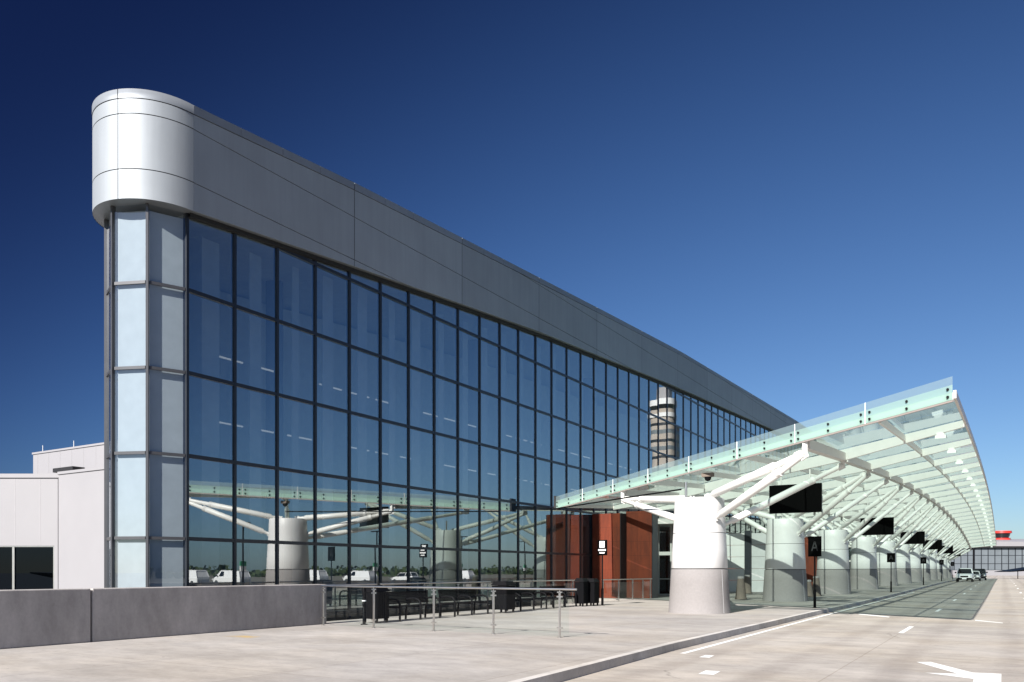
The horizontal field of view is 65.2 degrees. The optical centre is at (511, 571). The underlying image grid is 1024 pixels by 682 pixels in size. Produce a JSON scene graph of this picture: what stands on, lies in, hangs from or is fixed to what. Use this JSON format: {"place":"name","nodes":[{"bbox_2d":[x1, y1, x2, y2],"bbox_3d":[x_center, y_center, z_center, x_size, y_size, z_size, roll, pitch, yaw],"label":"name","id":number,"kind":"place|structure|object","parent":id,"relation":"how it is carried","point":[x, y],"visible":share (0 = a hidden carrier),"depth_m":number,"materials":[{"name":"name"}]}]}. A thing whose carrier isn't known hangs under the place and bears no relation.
{"place":"outdoors","nodes":[
{"label":"outdoors","id":0,"kind":"place"},
{"bbox_2d":[0,465,117,589],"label":"annex building","id":1,"kind":"structure","parent":0,"point":[51,531],"depth_m":36.00,"materials":[{"name":"white metal"}]},
{"bbox_2d":[0,546,12,589],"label":"window","id":2,"kind":"structure","parent":1,"relation":"in","point":[6,552],"depth_m":36.10,"materials":[{"name":"black glass"}]},
{"bbox_2d":[13,546,53,589],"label":"window","id":3,"kind":"structure","parent":1,"relation":"in","point":[33,566],"depth_m":36.10,"materials":[{"name":"black glass"}]},
{"bbox_2d":[32,440,117,473],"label":"annex upper block","id":4,"kind":"structure","parent":1,"relation":"on","point":[54,461],"depth_m":46.01,"materials":[{"name":"white metal"}]},
{"bbox_2d":[0,584,325,648],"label":"parapet wall","id":5,"kind":"structure","parent":0,"point":[35,617],"depth_m":18.09,"materials":[{"name":"concrete"}]},
{"bbox_2d":[0,575,955,681],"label":"sidewalk","id":6,"kind":"structure","parent":0,"point":[467,646],"depth_m":16.01,"materials":[{"name":"concrete"}]},
{"bbox_2d":[361,587,367,624],"bbox_3d":[-4.184,0.960,22.629,0.200,1.080,0.195,0,0,32],"label":"bollard light","id":7,"kind":"object","parent":6,"relation":"on","point":[363,605],"visible":0.88,"depth_m":22.59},
{"bbox_2d":[361,587,389,622],"bbox_3d":[-4.012,0.975,23.579,0.610,1.050,0.610,0,0,32],"label":"litter bin","id":8,"kind":"object","parent":6,"relation":"on","point":[381,603],"visible":0.7,"depth_m":23.36,"materials":[{"name":"metal"}]},
{"bbox_2d":[384,590,440,620],"bbox_3d":[-3.106,1.051,25.076,0.670,0.902,2.200,0,0,32],"label":"metal bench","id":9,"kind":"object","parent":6,"relation":"on","point":[416,597],"visible":0.81,"depth_m":25.17,"materials":[{"name":"metal"}]},
{"bbox_2d":[380,581,490,609],"bbox_3d":[-2.531,0.938,28.478,0.120,1.125,6.500,0,0,32],"label":"glass railing","id":10,"kind":"object","parent":6,"relation":"on","point":[424,583],"visible":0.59,"depth_m":28.29,"materials":[{"name":"black metal"}]},
{"bbox_2d":[321,585,576,637],"bbox_3d":[-1.936,0.938,20.135,8.062,1.125,0.118,0,0,33],"label":"glass railing","id":11,"kind":"object","parent":6,"relation":"on","point":[493,624],"visible":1,"depth_m":19.91,"materials":[{"name":"silver metal"}]},
{"bbox_2d":[438,589,488,616],"bbox_3d":[-1.632,1.051,27.574,0.670,0.902,2.200,0,0,32],"label":"metal bench","id":12,"kind":"object","parent":6,"relation":"on","point":[472,596],"visible":0.94,"depth_m":27.59,"materials":[{"name":"metal"}]},
{"bbox_2d":[491,581,515,612],"bbox_3d":[-0.311,0.925,29.228,0.680,1.150,0.680,0,0,32],"label":"litter bin","id":13,"kind":"object","parent":6,"relation":"on","point":[505,599],"visible":0.9,"depth_m":28.97,"materials":[{"name":"metal"}]},
{"bbox_2d":[507,586,546,610],"bbox_3d":[0.590,1.051,31.197,0.670,0.902,2.200,0,0,32],"label":"metal bench","id":14,"kind":"object","parent":6,"relation":"on","point":[527,593],"visible":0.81,"depth_m":31.30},
{"bbox_2d":[513,580,574,606],"bbox_3d":[1.391,0.938,34.871,0.120,1.125,5.900,0,0,32],"label":"glass railing","id":15,"kind":"object","parent":6,"relation":"on","point":[531,581],"visible":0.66,"depth_m":34.42,"materials":[{"name":"silver metal"}]},
{"bbox_2d":[539,585,576,607],"bbox_3d":[1.969,1.051,33.636,0.670,0.902,2.200,0,0,32],"label":"metal bench","id":16,"kind":"object","parent":6,"relation":"on","point":[551,592],"visible":0.9,"depth_m":33.52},
{"bbox_2d":[574,578,588,605],"bbox_3d":[3.009,0.890,34.640,0.480,1.220,0.560,0,0,32],"label":"litter bin","id":17,"kind":"object","parent":6,"relation":"on","point":[582,587],"visible":0.98,"depth_m":34.42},
{"bbox_2d":[587,578,599,605],"bbox_3d":[3.520,0.900,35.090,0.480,1.200,0.560,0,0,32],"label":"litter bin","id":18,"kind":"object","parent":6,"relation":"on","point":[593,590],"visible":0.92,"depth_m":34.86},
{"bbox_2d":[597,540,606,605],"bbox_3d":[4.003,0.050,35.438,0.446,2.900,0.218,0,0,53],"label":"information sign","id":19,"kind":"object","parent":6,"relation":"on","point":[602,547],"visible":1,"depth_m":35.41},
{"bbox_2d":[592,511,657,597],"bbox_3d":[7.081,-0.960,46.631,3.300,4.920,4.100,0,0,32],"label":"entrance portal","id":20,"kind":"object","parent":6,"relation":"on","point":[631,537],"visible":0.79,"depth_m":45.19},
{"bbox_2d":[601,578,651,600],"bbox_3d":[6.062,0.938,41.625,0.120,1.125,6.500,0,0,32],"label":"glass railing","id":21,"kind":"object","parent":6,"relation":"on","point":[632,586],"visible":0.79,"depth_m":42.08,"materials":[{"name":"silver metal"}]},
{"bbox_2d":[658,519,673,595],"bbox_3d":[11.374,-0.887,52.386,4.600,4.750,10.000,0,0,32],"label":"entrance vestibule","id":22,"kind":"object","parent":6,"relation":"on","point":[665,524],"visible":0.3,"depth_m":49.67,"materials":[{"name":"grey paint"}]},
{"bbox_2d":[658,526,670,595],"bbox_3d":[9.493,-0.677,49.680,0.823,4.330,0.100,0,0,32],"label":"door","id":23,"kind":"structure","parent":22,"relation":"in","point":[659,553],"depth_m":49.84,"materials":[{"name":"black glass"}]},
{"bbox_2d":[621,450,845,613],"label":"canopy column","id":24,"kind":"structure","parent":6,"relation":"on","point":[699,582],"depth_m":28.39,"materials":[{"name":"concrete"}]},
{"bbox_2d":[735,576,746,598],"bbox_3d":[11.991,0.850,41.918,0.620,1.200,0.620,0,0,32],"label":"concrete bollard","id":25,"kind":"object","parent":6,"relation":"on","point":[740,591],"visible":1,"depth_m":41.74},
{"bbox_2d":[744,575,751,592],"bbox_3d":[15.351,0.820,52.175,0.620,1.200,0.620,0,0,32],"label":"concrete bollard","id":26,"kind":"object","parent":6,"relation":"on","point":[747,580],"visible":0.81,"depth_m":51.98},
{"bbox_2d":[724,471,888,601],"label":"canopy column","id":27,"kind":"structure","parent":6,"relation":"on","point":[785,578],"depth_m":39.91,"materials":[{"name":"concrete"}]},
{"bbox_2d":[807,580,812,596],"bbox_3d":[17.418,0.979,47.035,0.620,1.000,0.620,0,0,32],"label":"concrete bollard","id":28,"kind":"object","parent":6,"relation":"on","point":[809,589],"visible":0.52,"depth_m":46.83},
{"bbox_2d":[808,536,821,607],"bbox_3d":[12.468,0.025,32.943,0.520,2.950,0.214,0,0,32],"label":"zone sign","id":29,"kind":"object","parent":6,"relation":"on","point":[814,546],"visible":0.93,"depth_m":32.92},
{"bbox_2d":[812,576,821,595],"bbox_3d":[18.268,0.875,48.039,0.620,1.200,0.620,0,0,32],"label":"concrete bollard","id":30,"kind":"object","parent":6,"relation":"on","point":[818,591],"visible":0.62,"depth_m":47.84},
{"bbox_2d":[781,485,913,593],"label":"canopy column","id":31,"kind":"structure","parent":6,"relation":"on","point":[833,571],"depth_m":51.38,"materials":[{"name":"concrete"}]},
{"bbox_2d":[552,385,996,550],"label":"glass canopy","id":32,"kind":"object","parent":31,"relation":"on","point":[919,469],"visible":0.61,"depth_m":34.70,"materials":[{"name":"glass"}]},
{"bbox_2d":[701,472,713,480],"bbox_3d":[7.128,-3.437,29.116,0.400,0.300,0.260,0,0,32],"label":"dome camera","id":33,"kind":"object","parent":32,"relation":"attached to","point":[707,476],"visible":1,"depth_m":29.02,"materials":[{"name":"plastic"}]},
{"bbox_2d":[769,469,821,513],"bbox_3d":[12.549,-3.547,35.436,2.230,1.893,0.186,0,0,32],"label":"information screen","id":34,"kind":"object","parent":32,"relation":"hanging from","point":[808,499],"visible":0.81,"depth_m":35.27,"materials":[{"name":"black metal"}]},
{"bbox_2d":[860,497,893,534],"bbox_3d":[26.668,-4.193,58.450,2.230,3.038,0.186,0,0,32],"label":"information screen","id":35,"kind":"object","parent":32,"relation":"hanging from","point":[884,526],"visible":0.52,"depth_m":58.21,"materials":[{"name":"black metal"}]},
{"bbox_2d":[900,510,924,543],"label":"information screen","id":36,"kind":"object","parent":32,"relation":"hanging from","point":[918,537],"visible":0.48,"depth_m":81.19,"materials":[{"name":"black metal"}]},
{"bbox_2d":[923,523,941,549],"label":"information screen","id":37,"kind":"object","parent":32,"relation":"hanging from","point":[937,544],"visible":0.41,"depth_m":104.21,"materials":[{"name":"black metal"}]},
{"bbox_2d":[935,432,946,438],"bbox_3d":[14.162,-4.488,26.429,0.360,0.218,0.300,0,0,32],"label":"flood light","id":38,"kind":"object","parent":32,"relation":"attached to","point":[938,435],"visible":1,"depth_m":26.36,"materials":[{"name":"white metal"}]},
{"bbox_2d":[937,535,952,553],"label":"information screen","id":39,"kind":"object","parent":32,"relation":"hanging from","point":[950,550],"visible":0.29,"depth_m":127.16,"materials":[{"name":"black metal"}]},
{"bbox_2d":[813,495,929,588],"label":"canopy column","id":40,"kind":"structure","parent":6,"relation":"on","point":[863,570],"depth_m":62.93,"materials":[{"name":"concrete"}]},
{"bbox_2d":[840,504,940,585],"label":"canopy column","id":41,"kind":"structure","parent":6,"relation":"on","point":[883,564],"depth_m":74.39,"materials":[{"name":"concrete"}]},
{"bbox_2d":[887,553,894,591],"bbox_3d":[26.274,0.077,55.446,0.520,2.720,0.214,0,0,32],"label":"zone sign","id":42,"kind":"object","parent":6,"relation":"on","point":[891,557],"visible":1,"depth_m":55.42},
{"bbox_2d":[874,511,948,582],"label":"canopy column","id":43,"kind":"structure","parent":6,"relation":"on","point":[903,563],"depth_m":85.85,"materials":[{"name":"concrete"}]},
{"bbox_2d":[886,518,954,581],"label":"canopy column","id":44,"kind":"structure","parent":6,"relation":"on","point":[916,567],"depth_m":97.32,"materials":[{"name":"metal"}]},
{"bbox_2d":[920,557,925,584],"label":"zone sign","id":45,"kind":"object","parent":6,"relation":"on","point":[923,560],"visible":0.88,"depth_m":78.00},
{"bbox_2d":[892,525,959,580],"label":"canopy column","id":46,"kind":"structure","parent":6,"relation":"on","point":[927,554],"depth_m":108.82,"materials":[{"name":"metal"}]},
{"bbox_2d":[907,531,963,579],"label":"canopy column","id":47,"kind":"structure","parent":6,"relation":"on","point":[933,565],"depth_m":120.32,"materials":[{"name":"metal"}]},
{"bbox_2d":[918,537,966,578],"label":"canopy column","id":48,"kind":"structure","parent":6,"relation":"on","point":[940,557],"depth_m":131.81,"materials":[{"name":"metal"}]},
{"bbox_2d":[942,543,968,577],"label":"canopy column","id":49,"kind":"structure","parent":6,"relation":"on","point":[945,570],"depth_m":143.31,"materials":[{"name":"metal"}]},
{"bbox_2d":[947,547,970,577],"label":"canopy column","id":50,"kind":"structure","parent":6,"relation":"on","point":[949,567],"depth_m":154.76,"materials":[{"name":"metal"}]},
{"bbox_2d":[92,88,873,620],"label":"terminal building","id":51,"kind":"structure","parent":0,"point":[314,372],"depth_m":31.36,"materials":[{"name":"glass"},{"name":"aluminium"},{"name":"painted metal"}]},
{"bbox_2d":[104,212,110,587],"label":"window","id":52,"kind":"structure","parent":51,"relation":"in","point":[107,222],"depth_m":23.40,"materials":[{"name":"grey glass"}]},
{"bbox_2d":[111,206,145,587],"bbox_3d":[-10.831,-1.350,22.571,1.055,18.100,0.137,0,0,11],"label":"window","id":53,"kind":"structure","parent":51,"relation":"in","point":[113,209],"depth_m":22.61,"materials":[{"name":"grey metal"}]},
{"bbox_2d":[146,203,184,586],"bbox_3d":[-9.859,-1.350,22.761,1.055,18.100,0.137,0,0,-34],"label":"window","id":54,"kind":"structure","parent":51,"relation":"in","point":[148,281],"depth_m":22.47,"materials":[{"name":"grey metal"}]},
{"bbox_2d":[183,213,233,585],"bbox_3d":[-8.990,-1.418,23.831,0.150,18.236,1.728,0,0,32],"label":"window","id":55,"kind":"structure","parent":51,"relation":"in","point":[188,290],"depth_m":23.11,"materials":[{"name":"black metal"}]},
{"bbox_2d":[231,233,276,585],"bbox_3d":[-8.108,-1.492,25.268,0.150,18.384,1.728,0,0,32],"label":"window","id":56,"kind":"structure","parent":51,"relation":"in","point":[233,236],"depth_m":24.55,"materials":[{"name":"black metal"}]},
{"bbox_2d":[274,248,314,584],"bbox_3d":[-7.226,-1.566,26.706,0.150,18.532,1.728,0,0,32],"label":"window","id":57,"kind":"structure","parent":51,"relation":"in","point":[276,251],"depth_m":25.98,"materials":[{"name":"black metal"}]},
{"bbox_2d":[312,260,348,614],"bbox_3d":[-6.345,-1.640,28.143,0.150,18.680,1.728,0,0,32],"label":"window","id":58,"kind":"structure","parent":51,"relation":"in","point":[314,268],"depth_m":27.42,"materials":[{"name":"black metal"}]},
{"bbox_2d":[346,271,379,619],"bbox_3d":[-5.463,-1.710,29.580,0.150,18.820,1.728,0,0,32],"label":"window","id":59,"kind":"structure","parent":51,"relation":"in","point":[348,283],"depth_m":28.85,"materials":[{"name":"black metal"}]},
{"bbox_2d":[378,282,408,610],"bbox_3d":[-4.581,-1.780,31.017,0.150,18.960,1.728,0,0,32],"label":"window","id":60,"kind":"structure","parent":51,"relation":"in","point":[381,294],"depth_m":30.29,"materials":[{"name":"black metal"}]},
{"bbox_2d":[406,291,433,614],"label":"window","id":61,"kind":"structure","parent":51,"relation":"in","point":[411,307],"depth_m":31.71,"materials":[{"name":"black metal"}]},
{"bbox_2d":[432,300,457,613],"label":"window","id":62,"kind":"structure","parent":51,"relation":"in","point":[435,318],"depth_m":33.17,"materials":[{"name":"black metal"}]},
{"bbox_2d":[455,308,479,611],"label":"window","id":63,"kind":"structure","parent":51,"relation":"in","point":[456,310],"depth_m":34.60,"materials":[{"name":"black metal"}]},
{"bbox_2d":[477,316,499,609],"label":"window","id":64,"kind":"structure","parent":51,"relation":"in","point":[480,339],"depth_m":36.03,"materials":[{"name":"black metal"}]},
{"bbox_2d":[497,322,518,602],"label":"window","id":65,"kind":"structure","parent":51,"relation":"in","point":[498,324],"depth_m":37.47,"materials":[{"name":"black metal"}]},
{"bbox_2d":[516,329,535,606],"bbox_3d":[0.709,-2.187,39.639,0.150,19.774,1.728,0,0,32],"label":"window frame","id":66,"kind":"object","parent":51,"relation":"in","point":[517,331],"depth_m":38.92,"materials":[{"name":"black metal"}]},
{"bbox_2d":[533,335,551,605],"bbox_3d":[1.590,-2.234,41.077,0.150,19.869,1.728,0,0,32],"label":"window frame","id":67,"kind":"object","parent":51,"relation":"in","point":[534,337],"depth_m":40.35,"materials":[{"name":"black metal"}]},
{"bbox_2d":[549,341,566,604],"bbox_3d":[2.472,-2.282,42.514,0.150,19.963,1.728,0,0,32],"label":"window frame","id":68,"kind":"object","parent":51,"relation":"in","point":[550,343],"depth_m":41.79,"materials":[{"name":"black metal"}]},
{"bbox_2d":[564,347,580,603],"bbox_3d":[3.354,-2.329,43.951,0.150,20.058,1.728,0,0,32],"label":"window frame","id":69,"kind":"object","parent":51,"relation":"in","point":[565,349],"depth_m":43.23,"materials":[{"name":"black metal"}]},
{"bbox_2d":[579,353,593,577],"bbox_3d":[4.236,-2.377,45.388,0.150,20.155,1.728,0,0,32],"label":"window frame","id":70,"kind":"structure","parent":51,"relation":"in","point":[580,354],"depth_m":44.66,"materials":[{"name":"black metal"}]},
{"bbox_2d":[592,358,605,513],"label":"window","id":71,"kind":"structure","parent":51,"relation":"in","point":[593,359],"depth_m":46.09,"materials":[{"name":"black metal"}]},
{"bbox_2d":[604,363,617,513],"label":"window","id":72,"kind":"structure","parent":51,"relation":"in","point":[605,364],"depth_m":47.53,"materials":[{"name":"black metal"}]},
{"bbox_2d":[616,367,628,512],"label":"window","id":73,"kind":"structure","parent":51,"relation":"in","point":[617,369],"depth_m":48.96,"materials":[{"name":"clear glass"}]},
{"bbox_2d":[627,372,638,510],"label":"window","id":74,"kind":"structure","parent":51,"relation":"in","point":[628,373],"depth_m":50.41,"materials":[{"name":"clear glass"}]},
{"bbox_2d":[637,375,648,510],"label":"window","id":75,"kind":"structure","parent":51,"relation":"in","point":[638,377],"depth_m":51.83,"materials":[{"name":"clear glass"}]},
{"bbox_2d":[647,379,658,487],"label":"window","id":76,"kind":"structure","parent":51,"relation":"in","point":[648,381],"depth_m":53.27,"materials":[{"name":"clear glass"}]},
{"bbox_2d":[657,383,666,592],"bbox_3d":[10.407,-2.722,55.447,0.150,20.845,1.728,0,0,32],"label":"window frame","id":77,"kind":"structure","parent":51,"relation":"in","point":[658,384],"depth_m":54.72,"materials":[{"name":"black metal"}]},
{"bbox_2d":[665,387,675,592],"bbox_3d":[11.289,-2.762,56.885,0.150,20.924,1.728,0,0,32],"label":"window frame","id":78,"kind":"structure","parent":51,"relation":"in","point":[666,389],"depth_m":56.15,"materials":[{"name":"black metal"}]},
{"bbox_2d":[674,390,683,465],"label":"window","id":79,"kind":"structure","parent":51,"relation":"in","point":[676,392],"depth_m":57.59,"materials":[{"name":"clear glass"}]},
{"bbox_2d":[682,393,690,463],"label":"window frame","id":80,"kind":"structure","parent":51,"relation":"in","point":[685,397],"depth_m":59.03,"materials":[{"name":"black metal"}]},
{"bbox_2d":[689,396,698,461],"bbox_3d":[13.934,-2.870,61.196,0.150,21.141,1.728,0,0,32],"label":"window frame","id":81,"kind":"structure","parent":51,"relation":"in","point":[690,402],"depth_m":60.46,"materials":[{"name":"black metal"}]},
{"bbox_2d":[697,400,704,458],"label":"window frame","id":82,"kind":"structure","parent":51,"relation":"in","point":[701,406],"depth_m":61.90,"materials":[{"name":"black metal"}]},
{"bbox_2d":[704,403,711,456],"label":"window","id":83,"kind":"structure","parent":51,"relation":"in","point":[705,409],"depth_m":63.33,"materials":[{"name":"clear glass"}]},
{"bbox_2d":[710,405,717,471],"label":"window","id":84,"kind":"structure","parent":51,"relation":"in","point":[714,413],"depth_m":64.80,"materials":[{"name":"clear glass"}]},
{"bbox_2d":[717,408,723,470],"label":"window","id":85,"kind":"structure","parent":51,"relation":"in","point":[718,416],"depth_m":66.21,"materials":[{"name":"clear glass"}]},
{"bbox_2d":[723,411,729,532],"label":"window","id":86,"kind":"structure","parent":51,"relation":"in","point":[724,419],"depth_m":67.65,"materials":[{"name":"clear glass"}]},
{"bbox_2d":[729,414,735,533],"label":"window","id":87,"kind":"structure","parent":51,"relation":"in","point":[730,422],"depth_m":69.10,"materials":[{"name":"clear glass"}]},
{"bbox_2d":[734,416,740,532],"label":"window","id":88,"kind":"structure","parent":51,"relation":"in","point":[737,420],"depth_m":71.10,"materials":[{"name":"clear glass"}]},
{"bbox_2d":[741,419,745,532],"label":"window","id":89,"kind":"structure","parent":51,"relation":"in","point":[743,422],"depth_m":72.75,"materials":[{"name":"clear glass"}]},
{"bbox_2d":[746,421,750,530],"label":"window","id":90,"kind":"structure","parent":51,"relation":"in","point":[748,425],"depth_m":74.19,"materials":[{"name":"clear glass"}]},
{"bbox_2d":[751,423,755,532],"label":"window","id":91,"kind":"structure","parent":51,"relation":"in","point":[753,435],"depth_m":75.37,"materials":[{"name":"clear glass"}]},
{"bbox_2d":[755,425,759,532],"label":"window","id":92,"kind":"structure","parent":51,"relation":"in","point":[757,429],"depth_m":76.90,"materials":[{"name":"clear glass"}]},
{"bbox_2d":[760,427,763,532],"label":"window","id":93,"kind":"structure","parent":51,"relation":"in","point":[761,429],"depth_m":78.19,"materials":[{"name":"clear glass"}]},
{"bbox_2d":[0,0,1023,538],"label":"sky","id":94,"kind":"structure","parent":0,"point":[818,205],"materials":[{"name":"blue"}]},
{"bbox_2d":[726,530,765,591],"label":"entrance screen wall","id":95,"kind":"structure","parent":0,"point":[746,550],"depth_m":55.63,"materials":[{"name":"white paint"}]},
{"bbox_2d":[727,537,816,583],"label":"wall","id":96,"kind":"structure","parent":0,"point":[809,569],"depth_m":63.09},
{"bbox_2d":[564,576,1023,681],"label":"road","id":97,"kind":"structure","parent":0,"point":[852,645],"depth_m":17.38,"materials":[{"name":"concrete"}]},
{"bbox_2d":[509,579,955,681],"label":"kerb","id":98,"kind":"structure","parent":97,"relation":"on","point":[575,671],"depth_m":16.29,"materials":[{"name":"concrete"}]},
{"bbox_2d":[682,579,1021,681],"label":"road marking","id":99,"kind":"object","parent":97,"relation":"on","point":[985,677],"visible":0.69,"depth_m":13.58,"materials":[{"name":"white paint"}]},
{"bbox_2d":[955,568,974,581],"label":"parked car","id":100,"kind":"object","parent":97,"relation":"on","point":[964,574],"visible":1,"depth_m":106.56,"materials":[{"name":"white paint"}]},
{"bbox_2d":[973,569,987,579],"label":"parked car","id":101,"kind":"object","parent":97,"relation":"on","point":[983,572],"visible":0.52,"depth_m":126.71,"materials":[{"name":"paint"}]},
{"bbox_2d":[995,567,1023,578],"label":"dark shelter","id":102,"kind":"object","parent":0,"point":[1017,570],"visible":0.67,"depth_m":151.94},
{"bbox_3d":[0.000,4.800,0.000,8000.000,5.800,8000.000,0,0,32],"label":"ground","id":103,"kind":"structure","parent":0,"visible":0},
{"bbox_2d":[936,539,1023,575],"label":"terminal","id":104,"kind":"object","parent":103,"relation":"on","point":[1003,555],"visible":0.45,"depth_m":300.00,"materials":[{"name":"concrete"}]},
{"bbox_2d":[954,556,960,569],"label":"window","id":105,"kind":"structure","parent":104,"relation":"in","point":[957,560],"depth_m":300.01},
{"bbox_2d":[960,548,966,567],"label":"window","id":106,"kind":"structure","parent":104,"relation":"in","point":[963,558],"depth_m":300.01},
{"bbox_2d":[967,548,972,569],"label":"window","id":107,"kind":"structure","parent":104,"relation":"in","point":[969,554],"depth_m":300.01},
{"bbox_2d":[975,548,980,568],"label":"window","id":108,"kind":"structure","parent":104,"relation":"in","point":[977,550],"depth_m":300.01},
{"bbox_2d":[981,548,987,569],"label":"window","id":109,"kind":"structure","parent":104,"relation":"in","point":[984,551],"depth_m":300.01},
{"bbox_2d":[988,548,994,569],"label":"window","id":110,"kind":"structure","parent":104,"relation":"in","point":[991,555],"depth_m":300.01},
{"bbox_2d":[994,548,1000,569],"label":"window","id":111,"kind":"structure","parent":104,"relation":"in","point":[997,551],"depth_m":300.01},
{"bbox_2d":[995,531,1011,539],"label":"red control cab","id":112,"kind":"object","parent":104,"relation":"on","point":[1002,535],"visible":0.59,"depth_m":311.60,"materials":[{"name":"metal"}]},
{"bbox_2d":[1001,548,1007,569],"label":"window","id":113,"kind":"structure","parent":104,"relation":"in","point":[1004,551],"depth_m":300.01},
{"bbox_2d":[1008,548,1014,568],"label":"window","id":114,"kind":"structure","parent":104,"relation":"in","point":[1011,551],"depth_m":300.01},
{"bbox_2d":[1015,548,1021,567],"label":"window","id":115,"kind":"structure","parent":104,"relation":"in","point":[1018,551],"depth_m":300.01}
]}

